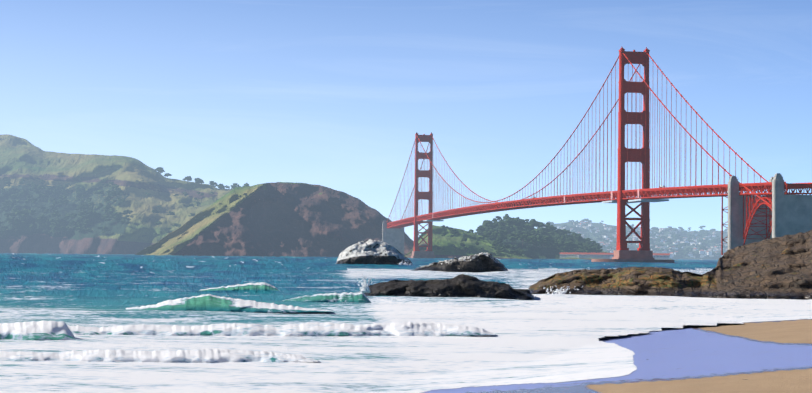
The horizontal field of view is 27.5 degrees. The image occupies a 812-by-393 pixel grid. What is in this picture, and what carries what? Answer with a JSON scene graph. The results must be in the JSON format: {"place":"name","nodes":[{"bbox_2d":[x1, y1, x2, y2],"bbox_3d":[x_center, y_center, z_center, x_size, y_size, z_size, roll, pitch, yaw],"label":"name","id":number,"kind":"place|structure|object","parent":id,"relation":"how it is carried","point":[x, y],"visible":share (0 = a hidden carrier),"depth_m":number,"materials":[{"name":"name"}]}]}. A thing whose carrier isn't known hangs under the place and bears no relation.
{"place":"outdoors","nodes":[
{"label":"outdoors","id":0,"kind":"place"},
{"bbox_2d":[0,134,232,254],"bbox_3d":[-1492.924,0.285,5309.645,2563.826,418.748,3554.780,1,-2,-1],"label":"hill","id":1,"kind":"structure","parent":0,"point":[27,161],"depth_m":4519.15,"materials":[{"name":"green plant"}]},
{"bbox_2d":[0,178,216,238],"bbox_3d":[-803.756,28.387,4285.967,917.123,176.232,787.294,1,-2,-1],"label":"headland trees","id":2,"kind":"object","parent":1,"relation":"on","point":[83,206],"visible":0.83,"depth_m":4277.04,"materials":[{"name":"green plant"}]},
{"bbox_2d":[154,167,248,190],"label":"trees","id":3,"kind":"object","parent":1,"relation":"on","point":[160,170],"visible":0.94,"depth_m":4776.19,"materials":[{"name":"green plant"}]},
{"bbox_2d":[135,182,413,256],"bbox_3d":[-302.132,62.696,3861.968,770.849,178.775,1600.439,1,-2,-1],"label":"cliff headland","id":4,"kind":"structure","parent":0,"point":[279,219],"depth_m":3418.64,"materials":[{"name":"brown stone"}]},
{"bbox_2d":[0,253,811,392],"bbox_3d":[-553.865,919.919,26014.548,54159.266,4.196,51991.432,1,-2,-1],"label":"sea water","id":5,"kind":"structure","parent":0,"point":[545,338],"depth_m":116.71,"materials":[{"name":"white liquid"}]},
{"bbox_2d":[0,320,75,339],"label":"wave","id":6,"kind":"object","parent":5,"relation":"in","point":[45,330],"visible":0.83,"depth_m":87.09,"materials":[{"name":"liquid"}]},
{"bbox_2d":[0,349,318,362],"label":"sea foam line","id":7,"kind":"object","parent":5,"relation":"on","point":[188,356],"visible":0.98,"depth_m":70.88,"materials":[{"name":"liquid"}]},
{"bbox_2d":[126,294,332,312],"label":"wave","id":8,"kind":"object","parent":5,"relation":"on","point":[208,302],"visible":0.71,"depth_m":133.26,"materials":[{"name":"liquid"}]},
{"bbox_2d":[199,282,279,291],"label":"breaking wave","id":9,"kind":"object","parent":5,"relation":"on","point":[260,286],"visible":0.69,"depth_m":204.12,"materials":[{"name":"liquid"}]},
{"bbox_2d":[67,321,494,335],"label":"sea foam line","id":10,"kind":"object","parent":5,"relation":"on","point":[410,328],"visible":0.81,"depth_m":94.90,"materials":[{"name":"liquid"}]},
{"bbox_2d":[283,292,370,302],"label":"sea swell by rock","id":11,"kind":"object","parent":5,"relation":"on","point":[360,297],"visible":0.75,"depth_m":159.43,"materials":[{"name":"liquid"}]},
{"bbox_2d":[357,273,372,292],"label":"sea spray","id":12,"kind":"object","parent":5,"relation":"on","point":[364,288],"visible":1,"depth_m":176.93,"materials":[{"name":"white liquid"}]},
{"bbox_2d":[335,239,412,264],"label":"sea stack","id":13,"kind":"object","parent":5,"relation":"in","point":[369,251],"visible":0.81,"depth_m":793.38,"materials":[{"name":"white stone"}]},
{"bbox_2d":[359,274,533,298],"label":"rock","id":14,"kind":"object","parent":5,"relation":"on","point":[461,285],"visible":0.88,"depth_m":181.48,"materials":[{"name":"grey stone"}]},
{"bbox_2d":[411,253,507,271],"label":"rock","id":15,"kind":"object","parent":5,"relation":"in","point":[484,262],"visible":0.81,"depth_m":490.22,"materials":[{"name":"grey stone"}]},
{"bbox_2d":[411,250,674,262],"bbox_3d":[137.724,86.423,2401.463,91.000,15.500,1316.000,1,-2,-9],"label":"tower piers","id":16,"kind":"structure","parent":5,"relation":"in","point":[633,256],"depth_m":1765.44,"materials":[{"name":"grey concrete"}]},
{"bbox_2d":[543,286,578,293],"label":"sea spray","id":17,"kind":"object","parent":5,"relation":"in","point":[557,291],"visible":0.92,"depth_m":195.51,"materials":[{"name":"white liquid"}]},
{"bbox_2d":[0,0,811,240],"label":"sky","id":18,"kind":"structure","parent":0,"point":[333,94],"materials":[{"name":"blue"}]},
{"bbox_2d":[404,225,531,258],"bbox_3d":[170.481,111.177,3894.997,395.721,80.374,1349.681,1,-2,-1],"label":"hill","id":19,"kind":"structure","parent":0,"point":[447,242],"depth_m":3502.69,"materials":[{"name":"green plant"}]},
{"bbox_2d":[437,225,523,255],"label":"trees","id":20,"kind":"object","parent":19,"relation":"on","point":[519,251],"visible":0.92,"depth_m":3583.56,"materials":[{"name":"green plant"}]},
{"bbox_2d":[413,47,649,250],"bbox_3d":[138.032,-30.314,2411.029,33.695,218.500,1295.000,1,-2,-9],"label":"bridge towers","id":21,"kind":"structure","parent":0,"point":[625,117],"depth_m":1778.06,"materials":[{"name":"red metal"}]},
{"bbox_2d":[387,53,771,221],"bbox_3d":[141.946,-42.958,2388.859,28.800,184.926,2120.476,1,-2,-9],"label":"suspension cables","id":22,"kind":"object","parent":21,"relation":"hanging from","point":[476,202],"visible":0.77,"depth_m":1846.95,"materials":[{"name":"red metal"}]},
{"bbox_2d":[387,182,811,228],"bbox_3d":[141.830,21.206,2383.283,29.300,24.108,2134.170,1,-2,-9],"label":"bridge deck","id":23,"kind":"structure","parent":22,"relation":"hanging from","point":[659,193],"depth_m":1859.45,"materials":[{"name":"red metal"}]},
{"bbox_2d":[423,189,668,221],"bbox_3d":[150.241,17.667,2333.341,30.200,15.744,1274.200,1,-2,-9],"label":"maintenance scaffolds","id":24,"kind":"object","parent":23,"relation":"attached to","point":[640,200],"visible":0.79,"depth_m":1731.54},
{"bbox_2d":[389,175,738,221],"bbox_3d":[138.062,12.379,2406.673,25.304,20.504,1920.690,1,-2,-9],"label":"street lamps","id":25,"kind":"object","parent":23,"relation":"on","point":[567,194],"visible":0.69,"depth_m":1958.19,"materials":[{"name":"metal"}]},
{"bbox_2d":[489,226,608,258],"bbox_3d":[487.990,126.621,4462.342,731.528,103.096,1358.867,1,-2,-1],"label":"fort baker hill","id":26,"kind":"structure","parent":0,"point":[537,252],"depth_m":3885.37,"materials":[{"name":"green plant"}]},
{"bbox_2d":[474,214,602,256],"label":"fort baker trees","id":27,"kind":"object","parent":26,"relation":"on","point":[550,236],"visible":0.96,"depth_m":4069.57,"materials":[{"name":"green plant"}]},
{"bbox_2d":[382,173,811,254],"bbox_3d":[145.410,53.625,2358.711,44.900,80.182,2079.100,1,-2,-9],"label":"bridge pylons","id":28,"kind":"object","parent":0,"point":[791,214],"visible":0.52,"depth_m":1429.34,"materials":[{"name":"grey concrete"}]},
{"bbox_2d":[721,194,810,254],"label":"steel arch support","id":29,"kind":"object","parent":28,"relation":"attached to","point":[760,203],"visible":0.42,"depth_m":1422.69,"materials":[{"name":"orange paint"}]},
{"bbox_2d":[558,258,671,259],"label":"fort baker shore","id":30,"kind":"structure","parent":0,"point":[584,258],"depth_m":3687.79,"materials":[{"name":"red plant"}]},
{"bbox_2d":[560,252,669,259],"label":"low shoreline buildings","id":31,"kind":"structure","parent":30,"relation":"on","point":[661,256],"depth_m":3692.00,"materials":[{"name":"white"}]},
{"bbox_2d":[422,317,811,392],"bbox_3d":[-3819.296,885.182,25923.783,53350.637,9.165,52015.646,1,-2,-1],"label":"beach sand","id":32,"kind":"structure","parent":0,"point":[768,356],"depth_m":55.50,"materials":[{"name":"beige sand"}]},
{"bbox_2d":[540,222,727,259],"bbox_3d":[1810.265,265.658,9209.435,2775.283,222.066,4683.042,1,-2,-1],"label":"residential hills","id":33,"kind":"structure","parent":0,"point":[696,254],"depth_m":8173.71,"materials":[{"name":"white"}]},
{"bbox_2d":[543,219,727,256],"bbox_3d":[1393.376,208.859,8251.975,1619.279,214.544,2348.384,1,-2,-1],"label":"hill trees","id":34,"kind":"object","parent":33,"relation":"on","point":[703,233],"visible":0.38,"depth_m":8121.92,"materials":[{"name":"green plant"}]},
{"bbox_2d":[556,221,727,257],"bbox_3d":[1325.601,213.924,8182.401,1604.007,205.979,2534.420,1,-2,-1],"label":"hill houses","id":35,"kind":"structure","parent":33,"relation":"on","point":[695,242],"depth_m":8095.30,"materials":[{"name":"white"}]},
{"bbox_2d":[528,230,811,299],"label":"rocky outcrop","id":36,"kind":"object","parent":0,"point":[777,268],"visible":0.94,"depth_m":205.62,"materials":[{"name":"brown stone"}]}
]}

